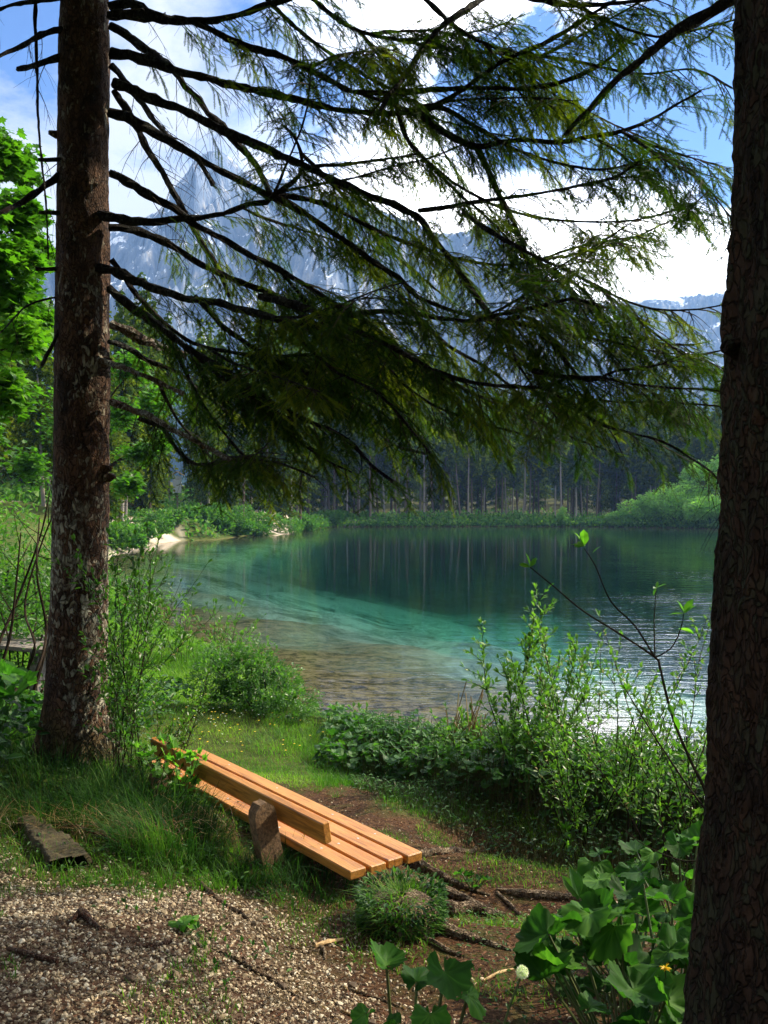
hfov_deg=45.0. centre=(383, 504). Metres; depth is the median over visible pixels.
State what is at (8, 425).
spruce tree
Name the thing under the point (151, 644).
willow shrub
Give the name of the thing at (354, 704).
shore willow
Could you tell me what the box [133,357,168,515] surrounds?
spruce tree
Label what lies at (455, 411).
spruce tree
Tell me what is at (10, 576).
leafy shrub
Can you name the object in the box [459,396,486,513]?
spruce tree
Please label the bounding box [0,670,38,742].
butterbur plant
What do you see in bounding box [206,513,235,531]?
shore bush
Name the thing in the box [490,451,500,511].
spruce tree
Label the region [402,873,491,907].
tree root
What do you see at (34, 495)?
bank plants
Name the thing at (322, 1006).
leaf litter
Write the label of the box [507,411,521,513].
spruce tree
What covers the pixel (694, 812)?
shore willow
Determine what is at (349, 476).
spruce tree
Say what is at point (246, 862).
grass tuft
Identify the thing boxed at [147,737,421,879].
park bench
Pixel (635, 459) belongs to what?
spruce tree
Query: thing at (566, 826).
young herb
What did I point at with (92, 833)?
fallen stick
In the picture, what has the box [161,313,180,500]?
spruce tree
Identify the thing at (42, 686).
butterbur plant
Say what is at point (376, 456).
spruce tree
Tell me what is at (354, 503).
spruce tree
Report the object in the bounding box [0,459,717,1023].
ground
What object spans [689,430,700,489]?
spruce tree
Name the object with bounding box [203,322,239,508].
spruce tree
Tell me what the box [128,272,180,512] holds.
spruce tree
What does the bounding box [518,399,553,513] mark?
spruce tree
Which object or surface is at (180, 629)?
willow sapling
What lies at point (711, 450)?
spruce tree
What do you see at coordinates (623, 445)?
spruce tree
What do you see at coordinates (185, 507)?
shore bush
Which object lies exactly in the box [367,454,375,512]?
spruce tree
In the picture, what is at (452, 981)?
butterbur plant
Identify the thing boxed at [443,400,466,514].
spruce tree
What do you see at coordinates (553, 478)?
spruce tree
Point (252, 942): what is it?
weed
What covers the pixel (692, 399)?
spruce tree
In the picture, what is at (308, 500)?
spruce tree
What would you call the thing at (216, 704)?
daisies
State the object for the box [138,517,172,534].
shore bush
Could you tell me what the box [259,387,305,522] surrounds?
spruce tree
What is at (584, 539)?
sapling
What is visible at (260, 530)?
shore bush
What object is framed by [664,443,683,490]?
spruce tree
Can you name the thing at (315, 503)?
spruce tree
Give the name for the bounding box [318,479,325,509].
spruce tree
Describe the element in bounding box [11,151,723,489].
mountain
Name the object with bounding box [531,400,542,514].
spruce tree
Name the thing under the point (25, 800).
grass tuft
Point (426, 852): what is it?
tree root
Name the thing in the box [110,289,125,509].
spruce tree
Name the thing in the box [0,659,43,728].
butterbur plant
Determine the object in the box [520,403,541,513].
spruce tree
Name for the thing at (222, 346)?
spruce tree
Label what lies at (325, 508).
spruce tree
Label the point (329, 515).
shore bush
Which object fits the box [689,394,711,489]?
spruce tree
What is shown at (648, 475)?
spruce tree
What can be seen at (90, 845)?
weed
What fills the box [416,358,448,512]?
spruce tree
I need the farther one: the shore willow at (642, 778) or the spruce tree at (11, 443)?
the spruce tree at (11, 443)
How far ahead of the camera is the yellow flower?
2.55 m
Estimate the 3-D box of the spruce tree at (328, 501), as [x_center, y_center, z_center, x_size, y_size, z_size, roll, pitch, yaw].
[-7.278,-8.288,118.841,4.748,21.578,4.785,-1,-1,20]
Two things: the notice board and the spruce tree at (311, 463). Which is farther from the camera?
the spruce tree at (311, 463)
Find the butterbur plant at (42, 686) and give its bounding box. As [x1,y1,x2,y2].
[6,684,44,730]
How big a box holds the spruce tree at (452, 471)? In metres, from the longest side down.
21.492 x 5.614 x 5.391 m
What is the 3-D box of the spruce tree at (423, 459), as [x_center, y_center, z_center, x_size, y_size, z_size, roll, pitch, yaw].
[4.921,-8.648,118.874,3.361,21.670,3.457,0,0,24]
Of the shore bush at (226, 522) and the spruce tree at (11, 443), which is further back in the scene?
the shore bush at (226, 522)
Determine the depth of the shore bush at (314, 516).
100.96 m
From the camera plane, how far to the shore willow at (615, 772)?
6.15 m
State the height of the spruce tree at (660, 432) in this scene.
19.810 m
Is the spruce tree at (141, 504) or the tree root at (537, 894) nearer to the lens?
the tree root at (537, 894)
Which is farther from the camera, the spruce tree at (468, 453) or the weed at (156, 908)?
the spruce tree at (468, 453)
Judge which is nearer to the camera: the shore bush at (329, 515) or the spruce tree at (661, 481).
the shore bush at (329, 515)
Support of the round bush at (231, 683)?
on the ground at (378, 665)
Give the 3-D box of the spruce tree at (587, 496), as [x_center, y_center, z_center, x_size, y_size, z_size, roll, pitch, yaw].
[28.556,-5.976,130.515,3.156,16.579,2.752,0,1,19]
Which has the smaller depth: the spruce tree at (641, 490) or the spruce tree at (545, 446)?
the spruce tree at (641, 490)
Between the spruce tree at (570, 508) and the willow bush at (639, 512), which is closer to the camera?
the willow bush at (639, 512)
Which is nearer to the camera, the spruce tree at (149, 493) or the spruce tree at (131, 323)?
the spruce tree at (131, 323)
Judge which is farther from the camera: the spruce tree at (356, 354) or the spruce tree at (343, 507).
the spruce tree at (343, 507)
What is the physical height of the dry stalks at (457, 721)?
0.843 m
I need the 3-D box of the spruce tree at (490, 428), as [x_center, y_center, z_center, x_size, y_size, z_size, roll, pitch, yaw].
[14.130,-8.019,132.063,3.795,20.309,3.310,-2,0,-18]
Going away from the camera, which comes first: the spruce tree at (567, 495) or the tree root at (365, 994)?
the tree root at (365, 994)
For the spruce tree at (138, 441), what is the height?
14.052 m
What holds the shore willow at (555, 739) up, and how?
on the ground at (378, 665)
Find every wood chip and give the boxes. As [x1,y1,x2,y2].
[314,938,343,947]
[318,945,326,959]
[483,968,513,980]
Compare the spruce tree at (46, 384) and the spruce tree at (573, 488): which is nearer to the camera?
the spruce tree at (46, 384)
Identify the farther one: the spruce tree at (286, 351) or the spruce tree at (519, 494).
the spruce tree at (519, 494)
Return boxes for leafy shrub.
[0,491,173,629]
[0,514,50,683]
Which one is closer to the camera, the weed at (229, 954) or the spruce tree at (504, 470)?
the weed at (229, 954)
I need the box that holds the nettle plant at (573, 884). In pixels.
[562,866,634,1022]
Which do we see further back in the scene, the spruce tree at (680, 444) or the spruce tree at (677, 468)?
the spruce tree at (677, 468)
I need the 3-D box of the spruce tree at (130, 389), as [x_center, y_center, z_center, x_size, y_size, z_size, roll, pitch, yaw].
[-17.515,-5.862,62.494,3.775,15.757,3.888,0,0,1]
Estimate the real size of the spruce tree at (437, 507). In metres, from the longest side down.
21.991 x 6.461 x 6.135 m
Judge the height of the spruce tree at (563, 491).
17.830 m
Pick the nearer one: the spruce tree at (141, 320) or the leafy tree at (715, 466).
the spruce tree at (141, 320)
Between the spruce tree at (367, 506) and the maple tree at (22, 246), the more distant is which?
the spruce tree at (367, 506)
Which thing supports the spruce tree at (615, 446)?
on the ground at (378, 665)
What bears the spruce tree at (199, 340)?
on the ground at (378, 665)
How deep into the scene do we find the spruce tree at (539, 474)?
121.67 m
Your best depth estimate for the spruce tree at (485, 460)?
121.46 m
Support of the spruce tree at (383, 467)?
on the ground at (378, 665)
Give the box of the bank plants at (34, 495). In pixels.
[0,465,718,539]
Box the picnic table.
[0,631,45,691]
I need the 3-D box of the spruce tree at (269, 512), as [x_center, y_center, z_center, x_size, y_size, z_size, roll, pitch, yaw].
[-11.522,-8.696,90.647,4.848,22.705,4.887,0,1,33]
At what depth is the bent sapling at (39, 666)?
7.59 m
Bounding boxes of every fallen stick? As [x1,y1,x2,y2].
[7,947,58,963]
[41,819,144,854]
[135,939,172,947]
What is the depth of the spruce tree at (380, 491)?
154.22 m
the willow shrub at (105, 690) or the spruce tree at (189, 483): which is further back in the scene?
the spruce tree at (189, 483)
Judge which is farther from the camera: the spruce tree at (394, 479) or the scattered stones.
the spruce tree at (394, 479)
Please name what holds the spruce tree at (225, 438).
on the ground at (378, 665)
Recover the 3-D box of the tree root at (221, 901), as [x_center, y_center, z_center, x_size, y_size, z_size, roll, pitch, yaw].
[-0.662,1.692,3.923,0.072,0.063,0.771,0,0,-34]
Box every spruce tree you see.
[0,0,734,768]
[0,316,12,498]
[0,319,44,488]
[0,320,31,459]
[0,337,18,458]
[4,278,53,505]
[25,301,53,490]
[109,311,133,503]
[109,331,134,522]
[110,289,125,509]
[110,303,148,523]
[110,373,129,501]
[114,324,144,517]
[118,312,149,517]
[124,321,149,515]
[125,316,149,480]
[127,347,172,513]
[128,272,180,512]
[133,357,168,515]
[135,306,153,371]
[138,311,175,503]
[147,300,179,427]
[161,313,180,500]
[177,333,212,504]
[179,320,213,504]
[185,323,228,502]
[187,375,226,502]
[198,332,243,504]
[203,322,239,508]
[211,321,224,360]
[212,372,227,502]
[220,353,248,509]
[221,405,239,507]
[228,377,260,514]
[234,315,254,504]
[236,318,287,518]
[238,347,259,515]
[251,301,291,514]
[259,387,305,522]
[266,336,314,504]
[279,343,312,519]
[282,353,315,520]
[285,348,308,528]
[292,387,330,512]
[292,464,319,511]
[307,410,321,514]
[310,336,322,510]
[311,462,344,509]
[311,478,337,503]
[315,455,337,510]
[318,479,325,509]
[319,374,335,511]
[321,407,354,514]
[329,465,368,512]
[335,420,357,509]
[346,395,379,515]
[350,475,361,513]
[355,467,385,511]
[359,394,385,516]
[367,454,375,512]
[368,408,399,517]
[371,405,386,517]
[378,458,404,505]
[386,463,426,509]
[386,465,392,513]
[388,399,403,515]
[393,383,424,516]
[396,426,419,516]
[398,469,403,513]
[409,457,433,513]
[414,355,435,511]
[415,365,459,512]
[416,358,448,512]
[433,346,455,510]
[433,369,447,512]
[434,378,457,515]
[438,365,465,516]
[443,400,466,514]
[451,419,475,511]
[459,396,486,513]
[459,403,473,514]
[460,403,479,515]
[469,443,490,512]
[472,411,495,515]
[475,438,489,514]
[477,380,490,513]
[486,392,515,513]
[486,397,518,514]
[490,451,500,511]
[498,396,516,515]
[503,420,527,512]
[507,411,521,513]
[509,420,529,501]
[516,401,535,517]
[517,391,529,509]
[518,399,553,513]
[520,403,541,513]
[523,405,549,515]
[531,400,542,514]
[540,407,550,510]
[541,417,571,515]
[546,483,566,498]
[550,473,570,504]
[552,420,571,508]
[561,408,571,512]
[562,426,572,516]
[563,411,592,518]
[566,409,584,516]
[569,420,594,513]
[579,431,587,515]
[584,406,593,515]
[585,466,610,514]
[588,394,614,514]
[588,403,610,515]
[599,388,630,512]
[605,398,630,507]
[607,416,623,510]
[618,397,640,505]
[620,391,644,504]
[624,396,654,507]
[633,406,665,500]
[639,375,664,496]
[642,438,671,510]
[654,403,672,498]
[663,409,670,501]
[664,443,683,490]
[667,381,692,508]
[667,398,692,506]
[668,444,689,485]
[683,383,709,494]
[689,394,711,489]
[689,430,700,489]
[700,383,721,504]
[703,412,720,509]
[706,366,723,464]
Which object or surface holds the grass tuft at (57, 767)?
on the ground at (378, 665)
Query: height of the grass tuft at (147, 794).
0.404 m
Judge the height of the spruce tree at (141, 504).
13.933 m
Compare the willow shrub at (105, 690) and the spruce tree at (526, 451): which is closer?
the willow shrub at (105, 690)
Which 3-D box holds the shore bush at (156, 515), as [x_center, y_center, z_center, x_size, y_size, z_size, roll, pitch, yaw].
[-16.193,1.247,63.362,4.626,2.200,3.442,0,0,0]
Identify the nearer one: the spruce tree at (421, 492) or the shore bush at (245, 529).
the shore bush at (245, 529)
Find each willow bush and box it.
[604,510,635,526]
[617,492,669,523]
[638,479,703,521]
[680,493,720,524]
[709,501,720,523]
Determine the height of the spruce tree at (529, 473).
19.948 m
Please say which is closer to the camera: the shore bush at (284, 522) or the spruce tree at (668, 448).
the shore bush at (284, 522)
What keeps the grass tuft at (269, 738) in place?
on the ground at (378, 665)
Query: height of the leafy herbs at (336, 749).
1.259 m
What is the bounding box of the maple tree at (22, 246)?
[0,116,55,457]
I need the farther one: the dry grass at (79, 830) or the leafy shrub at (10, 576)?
the leafy shrub at (10, 576)
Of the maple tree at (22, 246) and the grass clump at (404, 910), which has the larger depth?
the maple tree at (22, 246)
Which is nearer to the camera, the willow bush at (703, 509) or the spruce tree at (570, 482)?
the willow bush at (703, 509)
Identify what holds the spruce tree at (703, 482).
on the ground at (378, 665)
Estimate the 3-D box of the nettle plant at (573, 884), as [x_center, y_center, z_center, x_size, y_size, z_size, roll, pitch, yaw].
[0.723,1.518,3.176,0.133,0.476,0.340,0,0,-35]
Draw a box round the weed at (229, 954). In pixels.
[172,910,355,996]
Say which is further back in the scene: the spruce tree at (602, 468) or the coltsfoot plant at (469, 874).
the spruce tree at (602, 468)
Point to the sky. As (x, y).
(694, 272)
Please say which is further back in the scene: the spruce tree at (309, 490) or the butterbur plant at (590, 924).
the spruce tree at (309, 490)
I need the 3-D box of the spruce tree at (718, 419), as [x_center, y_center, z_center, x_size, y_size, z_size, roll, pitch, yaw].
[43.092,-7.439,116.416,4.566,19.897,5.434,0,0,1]
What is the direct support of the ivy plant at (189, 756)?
on the ground at (378, 665)
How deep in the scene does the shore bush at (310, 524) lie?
95.79 m
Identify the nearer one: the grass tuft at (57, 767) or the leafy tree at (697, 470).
the grass tuft at (57, 767)
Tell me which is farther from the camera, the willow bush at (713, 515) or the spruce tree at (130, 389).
the willow bush at (713, 515)
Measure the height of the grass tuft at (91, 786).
0.318 m
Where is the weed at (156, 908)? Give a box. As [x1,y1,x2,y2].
[90,883,229,936]
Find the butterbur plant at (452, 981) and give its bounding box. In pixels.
[350,938,485,1023]
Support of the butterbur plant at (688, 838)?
on the ground at (378, 665)
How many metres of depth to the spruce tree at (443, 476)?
124.21 m
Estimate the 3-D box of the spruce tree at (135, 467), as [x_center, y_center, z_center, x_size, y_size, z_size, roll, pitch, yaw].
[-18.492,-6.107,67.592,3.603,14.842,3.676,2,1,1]
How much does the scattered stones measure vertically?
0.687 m
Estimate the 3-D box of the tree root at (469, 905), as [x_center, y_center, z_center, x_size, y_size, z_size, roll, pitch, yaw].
[0.370,1.979,4.570,0.435,0.083,0.153,0,0,20]
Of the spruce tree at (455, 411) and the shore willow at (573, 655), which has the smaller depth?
the shore willow at (573, 655)
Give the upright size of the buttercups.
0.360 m
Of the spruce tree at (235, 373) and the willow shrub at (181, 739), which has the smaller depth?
the willow shrub at (181, 739)
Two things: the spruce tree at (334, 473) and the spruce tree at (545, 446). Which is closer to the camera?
the spruce tree at (334, 473)
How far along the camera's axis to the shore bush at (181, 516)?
70.63 m
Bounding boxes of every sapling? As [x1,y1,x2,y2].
[0,485,51,727]
[149,593,207,660]
[183,597,265,659]
[201,597,261,662]
[520,529,704,861]
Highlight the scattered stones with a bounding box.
[166,799,677,1023]
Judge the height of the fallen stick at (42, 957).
0.028 m
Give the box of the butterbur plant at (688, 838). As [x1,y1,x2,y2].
[617,820,701,926]
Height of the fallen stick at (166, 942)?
0.022 m
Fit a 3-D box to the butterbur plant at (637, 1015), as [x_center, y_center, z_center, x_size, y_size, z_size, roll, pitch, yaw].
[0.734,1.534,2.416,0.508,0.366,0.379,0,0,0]
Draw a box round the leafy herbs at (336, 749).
[312,701,706,883]
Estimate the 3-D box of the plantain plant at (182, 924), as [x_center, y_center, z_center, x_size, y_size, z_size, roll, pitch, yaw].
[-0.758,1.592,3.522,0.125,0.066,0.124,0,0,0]
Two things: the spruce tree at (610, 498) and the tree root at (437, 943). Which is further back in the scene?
the spruce tree at (610, 498)
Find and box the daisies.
[168,660,263,741]
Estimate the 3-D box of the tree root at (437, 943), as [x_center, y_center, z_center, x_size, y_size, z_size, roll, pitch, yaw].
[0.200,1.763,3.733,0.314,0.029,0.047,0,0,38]
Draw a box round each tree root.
[198,878,276,940]
[208,946,297,996]
[336,984,399,1006]
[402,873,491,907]
[403,859,490,895]
[419,846,476,857]
[421,934,464,957]
[425,891,505,915]
[437,919,512,951]
[495,890,520,915]
[496,887,581,900]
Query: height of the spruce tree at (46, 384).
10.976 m
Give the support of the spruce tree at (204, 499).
on the ground at (378, 665)
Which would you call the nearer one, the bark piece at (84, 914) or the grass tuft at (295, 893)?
the bark piece at (84, 914)
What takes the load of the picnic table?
on the ground at (378, 665)
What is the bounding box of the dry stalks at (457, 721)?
[445,681,475,745]
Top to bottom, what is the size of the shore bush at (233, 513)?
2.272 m
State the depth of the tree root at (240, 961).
3.32 m
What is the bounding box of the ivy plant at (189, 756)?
[129,731,208,809]
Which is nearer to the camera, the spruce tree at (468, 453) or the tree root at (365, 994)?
the tree root at (365, 994)
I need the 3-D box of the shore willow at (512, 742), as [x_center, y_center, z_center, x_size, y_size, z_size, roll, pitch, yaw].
[1.124,1.492,6.819,0.870,1.400,0.958,0,0,28]
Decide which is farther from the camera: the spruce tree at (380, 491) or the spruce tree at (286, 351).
the spruce tree at (380, 491)
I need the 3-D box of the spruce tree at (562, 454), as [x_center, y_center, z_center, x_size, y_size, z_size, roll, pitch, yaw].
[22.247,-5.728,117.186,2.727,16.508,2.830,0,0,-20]
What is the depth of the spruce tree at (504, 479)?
124.05 m
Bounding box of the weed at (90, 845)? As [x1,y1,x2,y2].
[40,820,142,885]
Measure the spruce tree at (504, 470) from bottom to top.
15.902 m
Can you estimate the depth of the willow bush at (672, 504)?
108.83 m
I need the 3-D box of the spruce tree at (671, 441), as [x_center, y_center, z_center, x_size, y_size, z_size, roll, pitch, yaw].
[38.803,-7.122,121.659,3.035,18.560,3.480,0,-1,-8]
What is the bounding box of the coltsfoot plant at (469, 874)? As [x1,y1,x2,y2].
[453,868,491,888]
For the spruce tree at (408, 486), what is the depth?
119.44 m
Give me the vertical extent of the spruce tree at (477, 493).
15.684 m
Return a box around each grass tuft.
[0,722,153,812]
[0,759,136,832]
[2,751,195,832]
[35,779,260,868]
[44,744,239,825]
[213,848,305,888]
[227,826,328,884]
[234,722,334,754]
[237,868,341,912]
[247,853,383,909]
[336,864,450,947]
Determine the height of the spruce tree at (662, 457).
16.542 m
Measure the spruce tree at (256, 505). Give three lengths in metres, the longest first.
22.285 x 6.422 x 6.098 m
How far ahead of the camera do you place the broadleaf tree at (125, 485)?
23.71 m
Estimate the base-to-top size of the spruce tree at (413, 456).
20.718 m
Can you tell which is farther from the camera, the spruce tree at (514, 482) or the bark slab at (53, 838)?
the spruce tree at (514, 482)
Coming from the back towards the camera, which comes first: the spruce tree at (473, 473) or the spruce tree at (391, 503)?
the spruce tree at (391, 503)
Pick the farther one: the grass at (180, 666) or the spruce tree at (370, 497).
the spruce tree at (370, 497)
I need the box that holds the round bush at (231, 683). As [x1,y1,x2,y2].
[179,632,323,725]
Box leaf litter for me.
[0,781,675,1023]
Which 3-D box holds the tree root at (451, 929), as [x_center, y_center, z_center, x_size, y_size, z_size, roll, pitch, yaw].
[0.326,1.763,3.822,0.436,0.075,0.063,0,0,25]
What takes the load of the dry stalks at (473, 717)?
on the ground at (378, 665)
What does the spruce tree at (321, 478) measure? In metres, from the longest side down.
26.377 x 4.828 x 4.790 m
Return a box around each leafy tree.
[556,506,568,525]
[678,459,711,511]
[702,455,719,500]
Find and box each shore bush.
[109,520,149,550]
[113,521,159,541]
[114,507,178,536]
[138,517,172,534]
[162,507,186,524]
[176,504,200,519]
[179,500,227,521]
[195,505,212,522]
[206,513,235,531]
[214,503,251,529]
[223,502,272,523]
[227,518,256,535]
[236,519,271,535]
[249,511,304,533]
[288,519,318,530]
[295,511,327,529]
[316,509,344,523]
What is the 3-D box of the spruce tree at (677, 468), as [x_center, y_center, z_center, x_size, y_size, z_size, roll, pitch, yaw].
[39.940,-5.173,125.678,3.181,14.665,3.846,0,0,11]
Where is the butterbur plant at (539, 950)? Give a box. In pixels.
[512,888,688,1023]
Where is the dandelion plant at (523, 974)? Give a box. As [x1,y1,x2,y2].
[503,964,528,1023]
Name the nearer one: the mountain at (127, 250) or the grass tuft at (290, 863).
the grass tuft at (290, 863)
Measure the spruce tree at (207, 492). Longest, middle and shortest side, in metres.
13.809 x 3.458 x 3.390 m
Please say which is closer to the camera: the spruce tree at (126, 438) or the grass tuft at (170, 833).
the grass tuft at (170, 833)
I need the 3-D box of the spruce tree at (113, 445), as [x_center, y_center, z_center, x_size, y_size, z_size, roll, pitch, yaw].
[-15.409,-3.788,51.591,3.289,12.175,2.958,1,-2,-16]
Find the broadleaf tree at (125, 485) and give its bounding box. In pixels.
[0,347,181,502]
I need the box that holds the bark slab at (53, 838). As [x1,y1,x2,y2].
[18,815,93,870]
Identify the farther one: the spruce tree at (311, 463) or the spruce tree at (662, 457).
the spruce tree at (662, 457)
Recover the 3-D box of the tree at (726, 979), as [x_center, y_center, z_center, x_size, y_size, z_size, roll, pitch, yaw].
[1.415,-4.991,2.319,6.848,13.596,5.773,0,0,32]
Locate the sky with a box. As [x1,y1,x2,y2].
[0,0,734,302]
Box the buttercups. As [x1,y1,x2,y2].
[179,699,310,759]
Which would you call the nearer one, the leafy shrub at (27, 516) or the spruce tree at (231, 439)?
the leafy shrub at (27, 516)
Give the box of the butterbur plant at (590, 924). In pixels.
[561,862,693,1023]
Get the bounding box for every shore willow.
[343,701,367,714]
[430,701,483,764]
[459,616,603,795]
[471,583,602,766]
[516,604,711,838]
[522,608,710,855]
[532,687,639,856]
[613,698,706,885]
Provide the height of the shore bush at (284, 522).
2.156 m
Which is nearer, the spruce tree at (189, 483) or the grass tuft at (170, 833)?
the grass tuft at (170, 833)
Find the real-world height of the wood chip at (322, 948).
0.020 m
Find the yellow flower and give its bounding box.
[660,964,670,1023]
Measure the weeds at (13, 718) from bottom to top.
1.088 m
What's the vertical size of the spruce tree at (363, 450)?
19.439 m
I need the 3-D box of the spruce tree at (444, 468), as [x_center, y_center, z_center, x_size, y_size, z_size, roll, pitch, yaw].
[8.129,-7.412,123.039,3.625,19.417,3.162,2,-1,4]
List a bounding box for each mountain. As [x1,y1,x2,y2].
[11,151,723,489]
[601,291,724,364]
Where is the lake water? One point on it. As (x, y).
(354, 566)
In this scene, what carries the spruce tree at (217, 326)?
on the ground at (378, 665)
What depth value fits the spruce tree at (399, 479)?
132.93 m
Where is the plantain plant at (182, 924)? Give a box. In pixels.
[168,915,198,931]
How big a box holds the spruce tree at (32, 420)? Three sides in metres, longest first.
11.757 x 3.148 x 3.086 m
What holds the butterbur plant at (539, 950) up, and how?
on the ground at (378, 665)
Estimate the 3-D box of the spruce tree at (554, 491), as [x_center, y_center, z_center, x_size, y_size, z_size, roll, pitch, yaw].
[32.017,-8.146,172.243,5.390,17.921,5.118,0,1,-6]
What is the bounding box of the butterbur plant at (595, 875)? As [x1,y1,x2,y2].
[551,847,690,1002]
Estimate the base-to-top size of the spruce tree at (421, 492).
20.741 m
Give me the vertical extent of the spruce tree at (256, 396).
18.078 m
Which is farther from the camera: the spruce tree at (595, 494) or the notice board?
the spruce tree at (595, 494)
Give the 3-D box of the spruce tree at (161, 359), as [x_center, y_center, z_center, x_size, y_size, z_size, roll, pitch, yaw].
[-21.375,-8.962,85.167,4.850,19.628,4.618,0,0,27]
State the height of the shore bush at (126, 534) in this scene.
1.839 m
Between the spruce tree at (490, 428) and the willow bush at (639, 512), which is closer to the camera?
the willow bush at (639, 512)
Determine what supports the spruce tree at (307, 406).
on the ground at (378, 665)
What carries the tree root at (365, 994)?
on the ground at (378, 665)
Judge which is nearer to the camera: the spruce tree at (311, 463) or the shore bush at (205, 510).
the shore bush at (205, 510)
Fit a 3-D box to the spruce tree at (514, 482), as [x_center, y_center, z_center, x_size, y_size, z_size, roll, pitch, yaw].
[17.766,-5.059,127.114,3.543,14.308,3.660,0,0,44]
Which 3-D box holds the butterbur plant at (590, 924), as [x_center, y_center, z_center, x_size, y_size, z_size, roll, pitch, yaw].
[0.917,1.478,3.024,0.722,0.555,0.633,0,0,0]
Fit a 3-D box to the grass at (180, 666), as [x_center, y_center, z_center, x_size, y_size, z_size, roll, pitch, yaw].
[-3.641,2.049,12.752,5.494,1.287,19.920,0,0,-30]
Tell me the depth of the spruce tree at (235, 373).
97.11 m
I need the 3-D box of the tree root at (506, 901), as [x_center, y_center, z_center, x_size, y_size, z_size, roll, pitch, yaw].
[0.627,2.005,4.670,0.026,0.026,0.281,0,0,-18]
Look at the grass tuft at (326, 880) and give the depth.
4.33 m
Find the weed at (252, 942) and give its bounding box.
[168,899,282,977]
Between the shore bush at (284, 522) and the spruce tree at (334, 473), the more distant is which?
the spruce tree at (334, 473)
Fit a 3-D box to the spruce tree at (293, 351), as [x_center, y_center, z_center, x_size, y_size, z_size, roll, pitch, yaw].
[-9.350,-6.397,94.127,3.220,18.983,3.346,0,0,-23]
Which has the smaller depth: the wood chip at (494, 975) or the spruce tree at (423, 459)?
the wood chip at (494, 975)
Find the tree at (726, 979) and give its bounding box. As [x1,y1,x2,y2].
[548,0,767,1023]
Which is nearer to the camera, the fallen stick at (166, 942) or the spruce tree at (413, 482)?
the fallen stick at (166, 942)
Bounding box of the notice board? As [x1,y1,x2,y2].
[172,471,182,507]
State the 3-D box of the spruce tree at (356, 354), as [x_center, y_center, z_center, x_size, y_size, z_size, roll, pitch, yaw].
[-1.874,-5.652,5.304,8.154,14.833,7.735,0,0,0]
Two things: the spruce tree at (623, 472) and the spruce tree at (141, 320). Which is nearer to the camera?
the spruce tree at (141, 320)
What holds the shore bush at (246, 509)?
on the ground at (378, 665)
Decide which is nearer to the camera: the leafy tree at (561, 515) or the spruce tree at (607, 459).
the leafy tree at (561, 515)
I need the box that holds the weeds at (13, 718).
[0,673,676,1023]
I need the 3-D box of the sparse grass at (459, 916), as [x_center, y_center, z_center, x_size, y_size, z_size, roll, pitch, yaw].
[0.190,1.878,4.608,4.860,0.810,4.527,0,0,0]
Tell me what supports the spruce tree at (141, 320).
on the ground at (378, 665)
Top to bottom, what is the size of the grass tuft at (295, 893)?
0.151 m
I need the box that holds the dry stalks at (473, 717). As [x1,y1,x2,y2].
[465,689,498,771]
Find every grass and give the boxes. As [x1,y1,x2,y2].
[0,575,704,894]
[0,740,691,1023]
[0,795,250,854]
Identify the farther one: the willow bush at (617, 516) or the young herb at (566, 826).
the willow bush at (617, 516)
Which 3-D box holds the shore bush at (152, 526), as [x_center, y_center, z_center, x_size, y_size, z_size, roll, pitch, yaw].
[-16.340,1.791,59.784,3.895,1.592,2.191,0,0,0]
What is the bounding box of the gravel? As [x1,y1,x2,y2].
[0,818,480,1023]
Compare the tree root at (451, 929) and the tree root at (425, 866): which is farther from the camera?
the tree root at (425, 866)
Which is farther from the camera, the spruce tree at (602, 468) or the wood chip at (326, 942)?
the spruce tree at (602, 468)
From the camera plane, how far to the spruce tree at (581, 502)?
126.53 m
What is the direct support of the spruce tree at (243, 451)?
on the ground at (378, 665)
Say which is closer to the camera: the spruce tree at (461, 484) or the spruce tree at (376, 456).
the spruce tree at (376, 456)
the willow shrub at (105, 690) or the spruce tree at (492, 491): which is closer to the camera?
the willow shrub at (105, 690)
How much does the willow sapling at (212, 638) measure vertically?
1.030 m
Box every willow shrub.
[43,521,178,773]
[106,663,215,783]
[108,511,223,720]
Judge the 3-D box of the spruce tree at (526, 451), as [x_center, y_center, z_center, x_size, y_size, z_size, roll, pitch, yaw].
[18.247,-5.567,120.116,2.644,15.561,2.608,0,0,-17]
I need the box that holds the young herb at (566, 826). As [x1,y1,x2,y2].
[555,821,573,864]
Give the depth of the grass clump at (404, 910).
3.84 m
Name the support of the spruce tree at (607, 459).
on the ground at (378, 665)
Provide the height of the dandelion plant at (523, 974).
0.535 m
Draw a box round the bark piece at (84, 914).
[69,907,101,929]
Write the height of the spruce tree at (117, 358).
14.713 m
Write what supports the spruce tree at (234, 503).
on the ground at (378, 665)
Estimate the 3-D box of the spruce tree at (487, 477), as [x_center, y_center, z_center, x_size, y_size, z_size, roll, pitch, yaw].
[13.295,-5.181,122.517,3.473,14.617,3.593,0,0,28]
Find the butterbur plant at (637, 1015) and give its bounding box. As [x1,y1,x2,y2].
[610,998,651,1023]
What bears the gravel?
on the ground at (378, 665)
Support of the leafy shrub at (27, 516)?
on the ground at (378, 665)
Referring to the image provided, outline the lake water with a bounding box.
[108,526,717,694]

